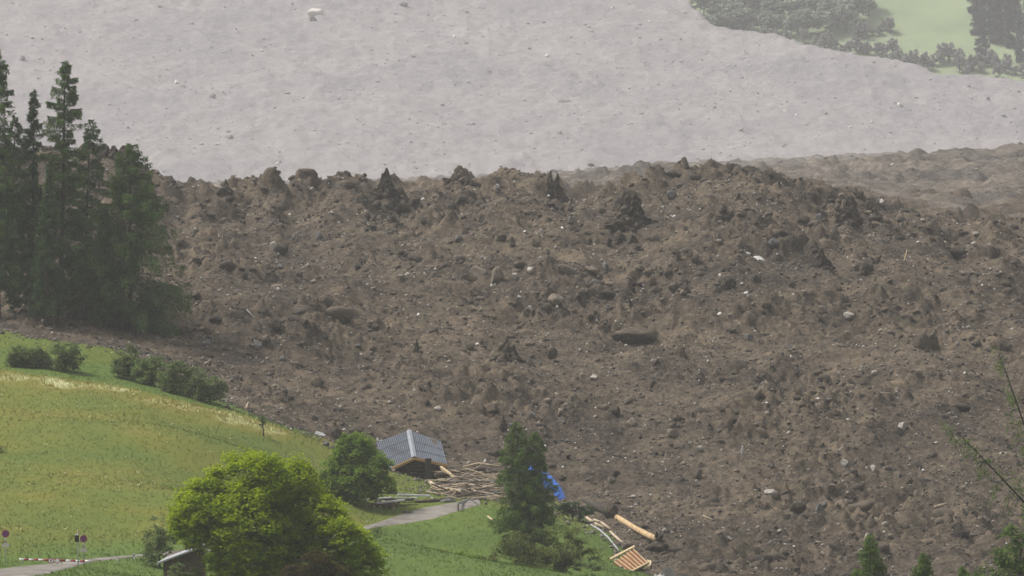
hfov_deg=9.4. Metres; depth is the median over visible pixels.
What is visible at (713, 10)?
tree
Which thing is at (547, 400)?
boulder
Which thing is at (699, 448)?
boulder
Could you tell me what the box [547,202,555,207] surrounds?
boulder
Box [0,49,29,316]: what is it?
larch tree
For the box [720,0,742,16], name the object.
tree
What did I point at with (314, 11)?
boulder
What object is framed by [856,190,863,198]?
boulder
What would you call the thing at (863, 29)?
bush
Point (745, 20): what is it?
tree
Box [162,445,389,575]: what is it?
maple tree
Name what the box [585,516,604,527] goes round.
splintered plank
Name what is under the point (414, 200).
earth clod
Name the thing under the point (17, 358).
shrub
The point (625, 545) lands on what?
earth clod
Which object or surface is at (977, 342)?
boulder
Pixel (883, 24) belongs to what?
bush
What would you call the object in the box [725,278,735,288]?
earth clod
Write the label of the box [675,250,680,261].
earth clod
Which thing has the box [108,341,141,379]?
shrub
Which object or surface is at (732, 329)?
boulder
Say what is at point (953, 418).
boulder
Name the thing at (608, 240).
earth clod
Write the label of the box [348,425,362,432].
boulder
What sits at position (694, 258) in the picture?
earth clod
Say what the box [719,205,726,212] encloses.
earth clod
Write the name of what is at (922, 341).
boulder
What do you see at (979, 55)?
bush
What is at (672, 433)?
boulder
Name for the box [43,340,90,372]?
shrub
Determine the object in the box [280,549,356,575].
shrub
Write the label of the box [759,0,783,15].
tree
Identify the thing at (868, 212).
boulder
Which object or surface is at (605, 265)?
boulder
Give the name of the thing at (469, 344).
boulder
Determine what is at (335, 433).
boulder
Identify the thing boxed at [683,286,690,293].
earth clod
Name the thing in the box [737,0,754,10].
tree
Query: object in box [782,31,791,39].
bush
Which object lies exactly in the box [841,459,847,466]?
boulder
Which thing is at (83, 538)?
no parking sign
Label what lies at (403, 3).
boulder
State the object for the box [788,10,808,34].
tree
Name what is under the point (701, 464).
boulder
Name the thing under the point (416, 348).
earth pinnacle
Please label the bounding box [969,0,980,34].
spruce tree
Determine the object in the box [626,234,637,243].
earth clod
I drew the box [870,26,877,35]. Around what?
bush
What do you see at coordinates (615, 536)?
splintered plank
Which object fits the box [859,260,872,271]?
earth clod
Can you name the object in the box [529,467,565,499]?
blue sheet
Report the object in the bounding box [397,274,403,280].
boulder
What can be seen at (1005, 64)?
bush
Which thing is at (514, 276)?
boulder
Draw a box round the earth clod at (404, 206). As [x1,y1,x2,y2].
[398,199,408,212]
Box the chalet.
[376,429,447,479]
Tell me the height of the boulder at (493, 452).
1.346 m
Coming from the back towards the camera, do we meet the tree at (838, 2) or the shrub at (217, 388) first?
the tree at (838, 2)
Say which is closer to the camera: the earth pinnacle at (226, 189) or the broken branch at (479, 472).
the broken branch at (479, 472)
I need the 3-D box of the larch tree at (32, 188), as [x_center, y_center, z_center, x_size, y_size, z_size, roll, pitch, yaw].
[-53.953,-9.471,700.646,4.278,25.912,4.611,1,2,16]
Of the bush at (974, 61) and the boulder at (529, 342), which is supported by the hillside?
the bush at (974, 61)
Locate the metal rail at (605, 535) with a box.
[591,524,619,551]
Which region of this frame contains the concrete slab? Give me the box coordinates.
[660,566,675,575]
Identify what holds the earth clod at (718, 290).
on the debris field
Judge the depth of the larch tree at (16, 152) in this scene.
713.60 m
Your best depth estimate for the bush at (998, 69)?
3211.73 m
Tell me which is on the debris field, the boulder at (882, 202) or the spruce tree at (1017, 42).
the boulder at (882, 202)
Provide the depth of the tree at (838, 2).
3285.28 m
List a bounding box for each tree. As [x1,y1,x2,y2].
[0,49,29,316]
[0,115,30,299]
[12,89,45,316]
[26,60,95,317]
[26,167,69,326]
[58,119,113,306]
[62,143,193,337]
[80,206,125,327]
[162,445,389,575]
[316,430,398,505]
[487,421,562,555]
[688,0,721,15]
[701,15,710,20]
[704,2,726,17]
[709,12,730,27]
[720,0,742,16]
[722,16,738,27]
[724,2,748,29]
[727,7,759,30]
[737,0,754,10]
[747,0,763,9]
[753,13,765,26]
[757,10,777,32]
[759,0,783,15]
[767,0,789,15]
[769,14,783,30]
[782,15,799,36]
[784,0,807,15]
[788,2,805,15]
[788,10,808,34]
[796,9,820,33]
[806,0,822,13]
[815,9,836,31]
[817,0,838,15]
[830,1,843,12]
[830,7,844,29]
[833,3,860,33]
[843,0,869,23]
[860,0,877,15]
[967,0,976,13]
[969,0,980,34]
[973,7,990,63]
[975,0,984,34]
[998,0,1015,48]
[1013,7,1023,62]
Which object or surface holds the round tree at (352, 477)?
on the meadow
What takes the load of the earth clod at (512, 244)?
on the debris field
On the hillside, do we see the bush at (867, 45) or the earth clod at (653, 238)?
the bush at (867, 45)
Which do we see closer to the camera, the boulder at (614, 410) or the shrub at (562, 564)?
the shrub at (562, 564)
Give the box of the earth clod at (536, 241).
[532,234,540,246]
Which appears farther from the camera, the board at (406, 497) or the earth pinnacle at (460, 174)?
the earth pinnacle at (460, 174)
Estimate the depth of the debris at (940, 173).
1247.42 m
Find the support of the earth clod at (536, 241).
on the debris field
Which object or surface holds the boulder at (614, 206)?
on the debris field
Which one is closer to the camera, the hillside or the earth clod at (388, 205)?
the earth clod at (388, 205)
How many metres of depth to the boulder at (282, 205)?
861.21 m
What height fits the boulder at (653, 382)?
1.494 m
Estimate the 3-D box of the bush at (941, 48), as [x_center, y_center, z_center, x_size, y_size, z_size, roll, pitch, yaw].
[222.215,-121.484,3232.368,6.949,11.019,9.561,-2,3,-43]
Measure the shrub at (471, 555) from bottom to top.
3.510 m
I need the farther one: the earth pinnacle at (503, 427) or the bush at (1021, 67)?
the bush at (1021, 67)
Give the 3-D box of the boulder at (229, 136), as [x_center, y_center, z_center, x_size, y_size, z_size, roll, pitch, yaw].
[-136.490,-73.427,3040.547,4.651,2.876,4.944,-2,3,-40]
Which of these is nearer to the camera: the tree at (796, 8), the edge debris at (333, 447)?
the edge debris at (333, 447)
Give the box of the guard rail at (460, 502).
[457,491,497,510]
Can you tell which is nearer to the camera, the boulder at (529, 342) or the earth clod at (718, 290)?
the boulder at (529, 342)
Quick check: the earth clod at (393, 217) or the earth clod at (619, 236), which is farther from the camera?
the earth clod at (393, 217)
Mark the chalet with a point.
(409, 452)
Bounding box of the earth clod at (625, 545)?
[621,542,636,550]
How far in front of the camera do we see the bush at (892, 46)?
3239.91 m
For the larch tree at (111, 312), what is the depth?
699.76 m
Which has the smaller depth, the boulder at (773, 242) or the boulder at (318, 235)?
the boulder at (773, 242)
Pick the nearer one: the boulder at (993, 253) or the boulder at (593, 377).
the boulder at (593, 377)
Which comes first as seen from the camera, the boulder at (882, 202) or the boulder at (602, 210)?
the boulder at (602, 210)
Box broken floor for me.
[609,545,649,570]
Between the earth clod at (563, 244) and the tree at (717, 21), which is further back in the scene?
the tree at (717, 21)
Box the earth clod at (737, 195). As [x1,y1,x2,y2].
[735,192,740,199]
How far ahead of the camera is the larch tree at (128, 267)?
701.74 m
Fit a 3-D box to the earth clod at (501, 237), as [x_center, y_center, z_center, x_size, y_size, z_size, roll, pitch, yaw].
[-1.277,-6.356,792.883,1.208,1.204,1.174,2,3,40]
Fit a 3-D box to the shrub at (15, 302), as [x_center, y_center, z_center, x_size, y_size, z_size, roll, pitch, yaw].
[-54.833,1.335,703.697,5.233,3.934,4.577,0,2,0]
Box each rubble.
[0,0,1023,178]
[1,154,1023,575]
[536,154,1004,192]
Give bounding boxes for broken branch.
[453,491,476,497]
[465,468,494,476]
[466,479,505,498]
[468,496,498,497]
[469,484,504,488]
[474,470,499,474]
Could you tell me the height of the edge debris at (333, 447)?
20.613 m
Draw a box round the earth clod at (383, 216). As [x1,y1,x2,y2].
[379,214,390,219]
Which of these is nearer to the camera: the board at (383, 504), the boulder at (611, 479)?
the board at (383, 504)
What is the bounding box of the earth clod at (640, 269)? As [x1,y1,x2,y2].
[636,263,644,271]
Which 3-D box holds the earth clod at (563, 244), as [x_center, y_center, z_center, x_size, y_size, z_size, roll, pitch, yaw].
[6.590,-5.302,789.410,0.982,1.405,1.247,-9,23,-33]
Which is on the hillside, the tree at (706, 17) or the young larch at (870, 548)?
the tree at (706, 17)
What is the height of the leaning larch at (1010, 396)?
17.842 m
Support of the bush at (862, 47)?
on the hillside
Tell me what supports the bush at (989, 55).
on the hillside
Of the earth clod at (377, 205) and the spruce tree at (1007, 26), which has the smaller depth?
the earth clod at (377, 205)
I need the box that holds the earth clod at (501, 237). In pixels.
[497,233,506,241]
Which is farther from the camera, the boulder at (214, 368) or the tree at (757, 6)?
the tree at (757, 6)
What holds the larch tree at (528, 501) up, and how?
on the meadow
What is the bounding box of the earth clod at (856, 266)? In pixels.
[854,260,865,270]
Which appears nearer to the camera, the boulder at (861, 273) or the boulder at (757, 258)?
the boulder at (861, 273)
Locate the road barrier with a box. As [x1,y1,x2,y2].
[19,558,90,563]
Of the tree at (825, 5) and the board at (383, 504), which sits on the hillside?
the tree at (825, 5)
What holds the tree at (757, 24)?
on the hillside
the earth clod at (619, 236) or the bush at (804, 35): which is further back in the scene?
the bush at (804, 35)
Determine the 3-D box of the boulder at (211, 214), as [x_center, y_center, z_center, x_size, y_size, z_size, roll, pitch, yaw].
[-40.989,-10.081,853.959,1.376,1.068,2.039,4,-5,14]
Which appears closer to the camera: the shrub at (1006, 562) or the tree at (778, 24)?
the shrub at (1006, 562)
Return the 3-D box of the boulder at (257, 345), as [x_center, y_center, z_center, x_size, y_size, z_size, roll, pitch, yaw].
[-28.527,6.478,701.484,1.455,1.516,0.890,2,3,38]
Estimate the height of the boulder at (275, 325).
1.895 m
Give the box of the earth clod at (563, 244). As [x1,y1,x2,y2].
[559,240,567,247]
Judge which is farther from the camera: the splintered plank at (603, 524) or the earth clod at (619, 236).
the earth clod at (619, 236)
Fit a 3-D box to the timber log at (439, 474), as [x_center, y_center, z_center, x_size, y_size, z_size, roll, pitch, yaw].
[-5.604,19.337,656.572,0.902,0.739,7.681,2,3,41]
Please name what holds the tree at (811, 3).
on the hillside
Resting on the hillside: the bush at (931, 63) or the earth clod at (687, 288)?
the bush at (931, 63)
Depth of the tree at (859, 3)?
3284.68 m
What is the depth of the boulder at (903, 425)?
674.30 m
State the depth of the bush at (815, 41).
3250.66 m
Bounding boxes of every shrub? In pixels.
[1,288,43,310]
[3,345,36,367]
[16,345,53,368]
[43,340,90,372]
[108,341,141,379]
[127,295,165,317]
[130,354,167,386]
[137,514,178,567]
[154,360,188,393]
[167,562,203,575]
[177,365,212,398]
[188,374,229,405]
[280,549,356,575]
[369,526,386,536]
[454,548,481,558]
[479,554,500,561]
[490,530,558,571]
[531,523,604,575]
[554,500,595,520]
[962,516,1023,575]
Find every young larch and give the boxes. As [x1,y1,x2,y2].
[849,533,887,575]
[909,552,934,575]
[957,565,969,575]
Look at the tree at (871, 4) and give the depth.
3293.41 m
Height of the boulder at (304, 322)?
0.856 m
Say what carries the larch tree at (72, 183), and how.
on the debris field
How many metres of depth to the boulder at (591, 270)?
768.29 m
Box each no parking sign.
[1,530,9,566]
[80,535,86,563]
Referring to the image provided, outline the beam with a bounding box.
[440,466,456,478]
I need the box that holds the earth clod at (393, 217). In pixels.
[390,214,396,220]
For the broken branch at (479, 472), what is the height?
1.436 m
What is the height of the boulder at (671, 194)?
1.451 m
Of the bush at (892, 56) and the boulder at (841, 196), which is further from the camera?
the bush at (892, 56)
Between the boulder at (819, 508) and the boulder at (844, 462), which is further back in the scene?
the boulder at (844, 462)
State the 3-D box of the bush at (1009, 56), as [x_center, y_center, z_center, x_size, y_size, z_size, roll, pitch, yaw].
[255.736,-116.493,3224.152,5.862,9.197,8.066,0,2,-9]
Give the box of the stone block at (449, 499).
[440,497,456,502]
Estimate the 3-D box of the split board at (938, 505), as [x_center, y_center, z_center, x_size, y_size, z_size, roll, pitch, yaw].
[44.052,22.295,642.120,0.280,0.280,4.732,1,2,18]
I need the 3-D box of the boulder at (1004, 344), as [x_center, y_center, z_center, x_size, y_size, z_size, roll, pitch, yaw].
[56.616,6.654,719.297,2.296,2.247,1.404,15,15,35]
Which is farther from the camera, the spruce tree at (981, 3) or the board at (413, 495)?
the spruce tree at (981, 3)
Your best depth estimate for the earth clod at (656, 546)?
612.18 m
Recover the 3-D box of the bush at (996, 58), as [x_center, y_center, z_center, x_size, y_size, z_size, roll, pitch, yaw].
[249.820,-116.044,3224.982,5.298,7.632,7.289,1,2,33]
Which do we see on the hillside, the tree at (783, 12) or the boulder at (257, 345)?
the tree at (783, 12)
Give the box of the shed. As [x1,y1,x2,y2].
[156,542,205,575]
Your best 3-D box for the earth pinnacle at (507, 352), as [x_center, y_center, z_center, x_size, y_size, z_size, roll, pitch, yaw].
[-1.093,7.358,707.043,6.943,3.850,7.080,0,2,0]
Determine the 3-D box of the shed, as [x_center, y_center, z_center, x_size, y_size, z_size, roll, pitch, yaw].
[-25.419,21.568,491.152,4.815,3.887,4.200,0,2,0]
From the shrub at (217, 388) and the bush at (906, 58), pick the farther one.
the bush at (906, 58)
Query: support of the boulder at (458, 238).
on the debris field
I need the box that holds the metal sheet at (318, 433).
[315,431,325,435]
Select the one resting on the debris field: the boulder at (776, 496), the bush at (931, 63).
the boulder at (776, 496)
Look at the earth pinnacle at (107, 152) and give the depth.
857.15 m
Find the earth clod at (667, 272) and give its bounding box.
[664,269,671,276]
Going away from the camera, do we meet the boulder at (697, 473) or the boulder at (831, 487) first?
the boulder at (831, 487)
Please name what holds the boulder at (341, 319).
on the debris field
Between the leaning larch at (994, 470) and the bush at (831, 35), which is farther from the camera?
the bush at (831, 35)
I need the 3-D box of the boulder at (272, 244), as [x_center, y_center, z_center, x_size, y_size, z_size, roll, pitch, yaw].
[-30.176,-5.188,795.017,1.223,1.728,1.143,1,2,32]
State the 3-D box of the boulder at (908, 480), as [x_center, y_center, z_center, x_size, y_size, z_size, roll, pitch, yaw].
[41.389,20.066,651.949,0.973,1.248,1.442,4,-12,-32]
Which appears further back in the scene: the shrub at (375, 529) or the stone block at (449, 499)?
the stone block at (449, 499)
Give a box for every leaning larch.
[939,418,1023,558]
[991,341,1023,487]
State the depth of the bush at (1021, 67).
3212.49 m
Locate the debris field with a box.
[0,144,1023,575]
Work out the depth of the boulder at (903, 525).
632.41 m
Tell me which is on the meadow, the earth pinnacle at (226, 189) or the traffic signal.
the traffic signal
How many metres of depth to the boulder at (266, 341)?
700.94 m
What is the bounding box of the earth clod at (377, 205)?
[373,200,380,209]
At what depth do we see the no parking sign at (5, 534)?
500.99 m
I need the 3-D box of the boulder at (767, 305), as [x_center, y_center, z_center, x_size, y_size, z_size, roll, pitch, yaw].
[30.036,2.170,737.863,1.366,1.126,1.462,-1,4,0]
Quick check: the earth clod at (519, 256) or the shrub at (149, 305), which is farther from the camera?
the earth clod at (519, 256)
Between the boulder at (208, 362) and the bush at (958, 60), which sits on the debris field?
the boulder at (208, 362)
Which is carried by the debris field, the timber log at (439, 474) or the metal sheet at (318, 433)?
the metal sheet at (318, 433)
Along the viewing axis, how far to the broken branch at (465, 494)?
618.26 m
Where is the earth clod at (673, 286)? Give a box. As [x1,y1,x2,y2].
[668,281,678,293]
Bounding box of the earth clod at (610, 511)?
[603,504,617,518]
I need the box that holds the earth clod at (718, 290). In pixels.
[712,287,721,293]
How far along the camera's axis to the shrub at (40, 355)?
659.44 m
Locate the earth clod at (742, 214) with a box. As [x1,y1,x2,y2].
[736,210,744,216]
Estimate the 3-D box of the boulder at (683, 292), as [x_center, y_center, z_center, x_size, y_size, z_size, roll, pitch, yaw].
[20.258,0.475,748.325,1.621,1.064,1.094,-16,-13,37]
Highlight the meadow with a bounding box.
[0,329,649,575]
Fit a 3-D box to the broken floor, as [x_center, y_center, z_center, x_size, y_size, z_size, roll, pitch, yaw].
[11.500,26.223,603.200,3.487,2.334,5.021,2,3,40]
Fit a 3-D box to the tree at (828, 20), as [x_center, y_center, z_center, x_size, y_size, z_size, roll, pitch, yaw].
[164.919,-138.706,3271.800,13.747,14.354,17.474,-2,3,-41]
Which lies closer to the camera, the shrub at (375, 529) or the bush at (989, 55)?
the shrub at (375, 529)
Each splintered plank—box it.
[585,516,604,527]
[593,519,610,529]
[609,531,622,541]
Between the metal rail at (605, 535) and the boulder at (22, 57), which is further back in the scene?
the boulder at (22, 57)
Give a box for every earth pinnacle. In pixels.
[98,143,134,164]
[216,179,233,194]
[369,168,399,202]
[412,340,419,352]
[443,165,480,187]
[484,336,530,366]
[494,416,508,432]
[544,170,571,202]
[601,190,653,232]
[811,248,835,269]
[830,195,863,225]
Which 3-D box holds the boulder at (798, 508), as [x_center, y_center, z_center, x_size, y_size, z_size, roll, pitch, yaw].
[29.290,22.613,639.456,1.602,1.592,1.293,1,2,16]
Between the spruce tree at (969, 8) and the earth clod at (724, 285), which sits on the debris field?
the earth clod at (724, 285)
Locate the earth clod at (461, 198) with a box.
[456,194,466,206]
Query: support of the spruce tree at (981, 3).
on the hillside
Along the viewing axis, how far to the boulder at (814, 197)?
867.61 m
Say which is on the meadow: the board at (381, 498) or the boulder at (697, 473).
the board at (381, 498)
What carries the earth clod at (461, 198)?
on the debris field
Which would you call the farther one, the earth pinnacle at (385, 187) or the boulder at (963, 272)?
the earth pinnacle at (385, 187)
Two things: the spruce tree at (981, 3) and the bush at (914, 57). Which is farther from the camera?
the spruce tree at (981, 3)
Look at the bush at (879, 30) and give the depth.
3271.60 m
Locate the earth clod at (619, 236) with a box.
[614,230,625,242]
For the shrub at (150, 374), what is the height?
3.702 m
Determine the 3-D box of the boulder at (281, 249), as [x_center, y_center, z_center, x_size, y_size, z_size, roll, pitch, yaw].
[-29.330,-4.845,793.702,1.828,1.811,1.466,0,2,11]
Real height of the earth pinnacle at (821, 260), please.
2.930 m
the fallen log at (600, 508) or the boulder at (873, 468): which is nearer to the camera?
the fallen log at (600, 508)
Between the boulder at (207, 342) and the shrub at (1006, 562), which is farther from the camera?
the boulder at (207, 342)
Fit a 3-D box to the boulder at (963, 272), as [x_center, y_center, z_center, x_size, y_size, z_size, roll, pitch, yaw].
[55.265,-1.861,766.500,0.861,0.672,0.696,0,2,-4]
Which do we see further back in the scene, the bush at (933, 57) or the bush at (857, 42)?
the bush at (857, 42)
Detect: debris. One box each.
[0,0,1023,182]
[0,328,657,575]
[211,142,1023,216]
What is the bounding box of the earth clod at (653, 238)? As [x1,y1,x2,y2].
[648,233,658,241]
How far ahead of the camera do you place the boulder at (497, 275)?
761.26 m
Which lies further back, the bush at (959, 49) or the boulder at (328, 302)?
the bush at (959, 49)
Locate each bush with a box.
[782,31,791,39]
[800,28,808,42]
[811,35,818,44]
[816,32,833,47]
[825,31,835,48]
[842,40,854,52]
[851,36,862,51]
[853,21,869,38]
[857,44,868,52]
[861,41,872,52]
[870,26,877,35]
[870,42,884,53]
[875,25,883,33]
[879,18,888,30]
[883,37,900,55]
[885,17,895,32]
[888,52,899,59]
[894,49,902,59]
[901,54,910,62]
[907,49,918,63]
[915,51,931,66]
[927,59,935,70]
[929,54,936,64]
[933,42,950,62]
[936,51,944,64]
[942,42,953,61]
[951,48,962,57]
[951,50,967,72]
[962,64,972,74]
[966,54,978,70]
[976,52,986,62]
[983,49,999,66]
[989,56,1000,66]
[991,63,1004,77]
[1001,58,1012,73]
[1003,53,1012,69]
[1012,65,1017,74]
[1018,64,1023,74]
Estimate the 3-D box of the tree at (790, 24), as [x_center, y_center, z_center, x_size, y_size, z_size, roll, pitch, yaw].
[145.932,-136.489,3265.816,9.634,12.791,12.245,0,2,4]
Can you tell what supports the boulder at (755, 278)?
on the debris field
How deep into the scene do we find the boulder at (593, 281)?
756.86 m
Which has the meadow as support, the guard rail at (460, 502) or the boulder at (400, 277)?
the guard rail at (460, 502)
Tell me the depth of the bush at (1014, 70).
3215.34 m
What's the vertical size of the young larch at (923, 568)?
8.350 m
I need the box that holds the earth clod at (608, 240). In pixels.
[605,236,611,245]
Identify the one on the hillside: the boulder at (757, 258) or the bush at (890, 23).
the bush at (890, 23)
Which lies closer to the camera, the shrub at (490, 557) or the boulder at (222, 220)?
the shrub at (490, 557)
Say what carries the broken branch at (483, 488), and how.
on the debris field
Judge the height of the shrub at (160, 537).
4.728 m
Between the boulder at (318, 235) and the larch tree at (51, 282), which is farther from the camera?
the boulder at (318, 235)
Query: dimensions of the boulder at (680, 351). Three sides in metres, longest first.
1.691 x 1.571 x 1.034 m
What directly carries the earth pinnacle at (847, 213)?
on the debris field
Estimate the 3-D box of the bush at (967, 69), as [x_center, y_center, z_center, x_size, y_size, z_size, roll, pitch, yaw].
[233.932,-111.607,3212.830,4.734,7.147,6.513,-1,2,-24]
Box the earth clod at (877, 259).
[872,256,880,263]
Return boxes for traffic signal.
[75,530,78,566]
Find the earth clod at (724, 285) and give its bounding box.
[722,282,727,289]
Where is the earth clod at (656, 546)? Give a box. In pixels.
[647,541,668,552]
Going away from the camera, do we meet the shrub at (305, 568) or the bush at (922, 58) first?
the shrub at (305, 568)
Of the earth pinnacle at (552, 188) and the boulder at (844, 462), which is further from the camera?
the earth pinnacle at (552, 188)
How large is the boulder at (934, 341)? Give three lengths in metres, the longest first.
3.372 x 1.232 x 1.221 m
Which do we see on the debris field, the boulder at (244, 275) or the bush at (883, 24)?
the boulder at (244, 275)
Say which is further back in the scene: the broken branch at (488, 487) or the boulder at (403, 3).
the boulder at (403, 3)
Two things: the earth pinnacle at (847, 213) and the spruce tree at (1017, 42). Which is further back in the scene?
the spruce tree at (1017, 42)
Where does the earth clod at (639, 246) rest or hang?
on the debris field
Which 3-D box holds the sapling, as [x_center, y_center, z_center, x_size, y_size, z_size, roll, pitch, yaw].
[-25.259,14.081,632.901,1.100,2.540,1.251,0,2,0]
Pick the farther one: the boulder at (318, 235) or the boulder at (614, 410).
the boulder at (318, 235)
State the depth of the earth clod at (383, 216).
849.14 m
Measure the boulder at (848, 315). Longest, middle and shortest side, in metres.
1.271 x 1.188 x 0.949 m
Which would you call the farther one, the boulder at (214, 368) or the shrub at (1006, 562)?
the boulder at (214, 368)
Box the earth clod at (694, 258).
[690,254,698,263]
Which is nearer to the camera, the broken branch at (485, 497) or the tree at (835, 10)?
the broken branch at (485, 497)
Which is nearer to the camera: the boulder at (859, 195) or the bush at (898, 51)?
the boulder at (859, 195)
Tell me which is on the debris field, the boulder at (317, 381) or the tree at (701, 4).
the boulder at (317, 381)
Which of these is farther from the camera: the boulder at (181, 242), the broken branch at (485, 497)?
the boulder at (181, 242)
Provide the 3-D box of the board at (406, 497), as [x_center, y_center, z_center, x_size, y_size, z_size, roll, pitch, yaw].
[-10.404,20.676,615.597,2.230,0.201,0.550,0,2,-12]
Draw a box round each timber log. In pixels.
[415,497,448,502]
[428,481,451,489]
[434,467,485,476]
[463,462,500,467]
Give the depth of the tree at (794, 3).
3285.52 m
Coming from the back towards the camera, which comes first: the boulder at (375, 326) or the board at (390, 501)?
the boulder at (375, 326)
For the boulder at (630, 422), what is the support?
on the debris field
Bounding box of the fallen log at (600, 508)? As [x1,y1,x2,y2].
[582,498,666,541]
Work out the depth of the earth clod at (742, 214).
800.92 m
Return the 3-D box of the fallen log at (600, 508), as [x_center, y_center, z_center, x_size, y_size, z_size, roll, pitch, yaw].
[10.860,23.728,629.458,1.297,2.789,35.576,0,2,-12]
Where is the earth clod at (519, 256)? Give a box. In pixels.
[515,254,522,259]
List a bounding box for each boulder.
[20,55,25,60]
[179,240,184,245]
[191,292,200,299]
[202,339,212,345]
[203,326,211,334]
[203,360,211,364]
[206,211,215,216]
[212,365,217,370]
[219,217,225,223]
[225,134,233,138]
[239,272,247,279]
[253,323,260,331]
[253,339,261,350]
[261,337,270,346]
[268,318,281,332]
[269,241,276,250]
[273,243,287,255]
[277,201,286,210]
[301,319,308,325]
[304,213,309,219]
[307,8,322,14]
[310,377,324,386]
[316,231,321,238]
[322,297,333,307]
[330,428,342,439]
[336,316,344,324]
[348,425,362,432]
[371,323,378,329]
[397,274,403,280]
[399,2,407,5]
[454,235,461,241]
[465,338,473,350]
[468,266,486,281]
[487,448,501,456]
[491,266,503,283]
[512,273,517,279]
[525,340,534,345]
[527,267,533,273]
[543,398,552,403]
[546,348,557,358]
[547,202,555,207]
[548,293,564,305]
[557,264,576,275]
[558,408,565,416]
[585,265,598,274]
[590,279,599,284]
[590,374,597,379]
[599,208,605,213]
[602,261,608,269]
[608,406,619,416]
[608,476,614,483]
[610,470,620,477]
[612,199,617,211]
[612,326,658,343]
[626,418,635,427]
[649,378,656,388]
[666,169,683,178]
[666,190,677,199]
[667,429,677,437]
[675,288,686,294]
[675,346,686,357]
[691,468,701,478]
[696,445,702,451]
[698,462,705,467]
[726,326,735,332]
[745,334,753,339]
[750,274,760,281]
[754,256,764,261]
[761,302,771,309]
[764,489,776,495]
[768,238,778,247]
[773,492,780,500]
[788,282,795,287]
[790,502,805,514]
[800,290,806,295]
[811,193,819,199]
[815,504,823,511]
[816,213,822,220]
[817,305,826,313]
[827,484,836,492]
[838,193,844,202]
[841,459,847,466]
[843,312,853,318]
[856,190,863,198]
[857,269,865,275]
[863,210,871,215]
[866,200,873,209]
[870,465,876,472]
[879,198,884,205]
[898,422,907,429]
[899,523,908,528]
[904,475,913,483]
[913,333,930,351]
[915,369,922,376]
[929,330,938,350]
[950,245,965,259]
[950,416,956,421]
[959,270,965,275]
[970,339,981,345]
[988,246,999,258]
[997,335,1011,350]
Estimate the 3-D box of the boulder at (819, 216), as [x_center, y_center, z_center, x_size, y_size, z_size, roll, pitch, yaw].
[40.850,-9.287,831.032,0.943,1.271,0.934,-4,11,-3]
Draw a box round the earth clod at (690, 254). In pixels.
[687,249,692,257]
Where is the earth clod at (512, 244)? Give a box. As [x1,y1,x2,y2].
[509,236,515,247]
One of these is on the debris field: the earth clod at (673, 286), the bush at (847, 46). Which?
the earth clod at (673, 286)
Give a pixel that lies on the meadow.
(236, 430)
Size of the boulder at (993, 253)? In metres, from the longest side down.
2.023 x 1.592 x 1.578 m
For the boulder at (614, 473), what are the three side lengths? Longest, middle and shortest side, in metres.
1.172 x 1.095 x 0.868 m
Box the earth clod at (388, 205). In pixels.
[380,201,392,210]
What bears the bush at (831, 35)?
on the hillside
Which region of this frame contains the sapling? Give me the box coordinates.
[257,415,267,436]
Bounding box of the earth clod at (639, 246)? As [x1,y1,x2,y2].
[636,243,642,249]
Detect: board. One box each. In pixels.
[365,497,391,500]
[371,503,393,505]
[376,499,404,503]
[395,497,417,498]
[397,494,430,496]
[934,503,946,507]
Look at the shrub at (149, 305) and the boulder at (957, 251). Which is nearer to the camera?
the shrub at (149, 305)
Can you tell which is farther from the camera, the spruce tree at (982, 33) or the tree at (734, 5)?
the tree at (734, 5)
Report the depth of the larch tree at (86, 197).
711.57 m
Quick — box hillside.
[685,0,1023,81]
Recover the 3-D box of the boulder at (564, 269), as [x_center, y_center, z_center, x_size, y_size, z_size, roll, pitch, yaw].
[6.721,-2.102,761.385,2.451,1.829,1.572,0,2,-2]
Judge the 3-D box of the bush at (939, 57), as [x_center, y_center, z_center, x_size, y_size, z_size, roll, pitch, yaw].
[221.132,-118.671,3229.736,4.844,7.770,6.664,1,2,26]
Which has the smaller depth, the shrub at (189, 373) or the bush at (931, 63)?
the shrub at (189, 373)
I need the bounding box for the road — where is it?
[0,499,479,575]
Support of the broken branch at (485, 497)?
on the meadow
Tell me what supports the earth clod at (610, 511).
on the debris field
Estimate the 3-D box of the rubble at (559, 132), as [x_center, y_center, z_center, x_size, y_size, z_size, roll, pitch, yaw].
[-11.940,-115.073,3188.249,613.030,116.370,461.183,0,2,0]
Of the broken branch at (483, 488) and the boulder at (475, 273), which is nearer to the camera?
the broken branch at (483, 488)
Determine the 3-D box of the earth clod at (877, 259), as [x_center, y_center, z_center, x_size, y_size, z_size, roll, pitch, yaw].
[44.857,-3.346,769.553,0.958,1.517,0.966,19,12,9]
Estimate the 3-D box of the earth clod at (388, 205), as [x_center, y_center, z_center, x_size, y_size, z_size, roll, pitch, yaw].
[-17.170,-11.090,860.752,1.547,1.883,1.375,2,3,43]
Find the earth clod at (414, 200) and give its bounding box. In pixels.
[409,195,419,205]

